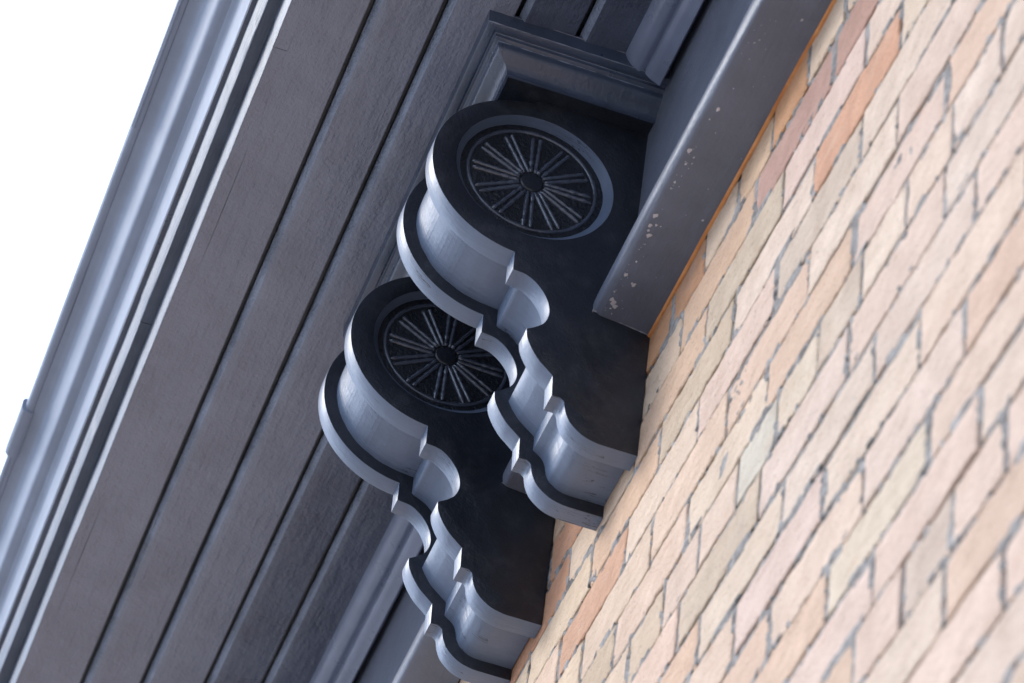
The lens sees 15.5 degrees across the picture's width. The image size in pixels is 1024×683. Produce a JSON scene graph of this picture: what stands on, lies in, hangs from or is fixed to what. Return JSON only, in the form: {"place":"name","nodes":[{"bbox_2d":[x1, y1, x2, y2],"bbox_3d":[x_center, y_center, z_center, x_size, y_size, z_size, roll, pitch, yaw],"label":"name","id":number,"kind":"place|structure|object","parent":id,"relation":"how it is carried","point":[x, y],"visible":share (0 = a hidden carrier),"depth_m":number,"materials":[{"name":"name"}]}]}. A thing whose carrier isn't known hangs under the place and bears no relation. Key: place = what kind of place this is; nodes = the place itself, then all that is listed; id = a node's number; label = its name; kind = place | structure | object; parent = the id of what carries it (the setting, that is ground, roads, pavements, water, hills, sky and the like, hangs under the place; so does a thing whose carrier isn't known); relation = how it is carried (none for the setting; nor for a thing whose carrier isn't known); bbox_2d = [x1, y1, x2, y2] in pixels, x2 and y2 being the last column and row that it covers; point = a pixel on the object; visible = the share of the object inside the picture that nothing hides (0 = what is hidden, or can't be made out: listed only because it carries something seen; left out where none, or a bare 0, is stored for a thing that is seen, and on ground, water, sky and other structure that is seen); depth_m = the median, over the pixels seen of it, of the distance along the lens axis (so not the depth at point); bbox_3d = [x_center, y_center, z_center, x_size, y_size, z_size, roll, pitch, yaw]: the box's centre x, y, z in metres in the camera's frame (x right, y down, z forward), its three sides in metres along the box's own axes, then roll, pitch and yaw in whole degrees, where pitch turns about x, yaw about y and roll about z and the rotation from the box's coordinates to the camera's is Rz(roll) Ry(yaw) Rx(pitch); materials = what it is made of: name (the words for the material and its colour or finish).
{"place":"outdoors","nodes":[
{"label":"outdoors","id":0,"kind":"place"},
{"bbox_2d":[0,0,176,472],"label":"sky","id":1,"kind":"structure","parent":0,"point":[74,74],"materials":[{"name":"white"}]},
{"label":"pavement","id":2,"kind":"structure","parent":0,"visible":0},
{"bbox_2d":[458,0,1023,682],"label":"brick wall","id":3,"kind":"structure","parent":2,"relation":"on","point":[820,480],"depth_m":4.61,"materials":[{"name":"beige brick"}]},
{"bbox_2d":[29,0,705,682],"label":"soffit","id":4,"kind":"structure","parent":3,"relation":"attached to","point":[241,522],"depth_m":6.66,"materials":[{"name":"grey paint"}]},
{"bbox_2d":[0,0,307,682],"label":"fascia","id":5,"kind":"structure","parent":4,"relation":"attached to","point":[267,31],"depth_m":6.61,"materials":[{"name":"grey paint"}]},
{"bbox_2d":[0,0,251,637],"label":"gutter","id":6,"kind":"object","parent":5,"relation":"attached to","point":[186,71],"visible":1,"depth_m":6.77,"materials":[{"name":"grey metal"}]},
{"bbox_2d":[309,514,423,682],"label":"roll moulding","id":7,"kind":"object","parent":4,"relation":"attached to","point":[371,603],"visible":0.49,"depth_m":6.99,"materials":[{"name":"grey paint"}]},
{"bbox_2d":[626,0,704,85],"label":"roll moulding","id":8,"kind":"object","parent":4,"relation":"attached to","point":[659,37],"visible":1,"depth_m":5.91,"materials":[{"name":"grey paint"}]},
{"bbox_2d":[318,277,554,682],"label":"cornice bracket","id":9,"kind":"object","parent":3,"relation":"attached to","point":[415,378],"visible":0.88,"depth_m":6.06,"materials":[{"name":"black paint"}]},
{"bbox_2d":[397,100,649,530],"bbox_3d":[0.011,-0.072,5.812,0.380,0.680,0.186,17,-44,-10],"label":"cornice bracket","id":10,"kind":"object","parent":3,"relation":"attached to","point":[516,221],"visible":0.89,"depth_m":5.79,"materials":[{"name":"black paint"}]},
{"bbox_2d":[343,10,670,337],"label":"capping block","id":11,"kind":"structure","parent":10,"relation":"on","point":[512,58],"depth_m":5.97,"materials":[{"name":"grey paint"}]},
{"bbox_2d":[353,0,831,682],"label":"frieze beam","id":12,"kind":"structure","parent":3,"relation":"attached to","point":[733,66],"depth_m":5.58,"materials":[{"name":"black paint"}]},
{"bbox_2d":[647,0,836,337],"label":"sealant bead","id":13,"kind":"object","parent":3,"relation":"attached to","point":[746,159],"visible":1,"depth_m":5.44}
]}

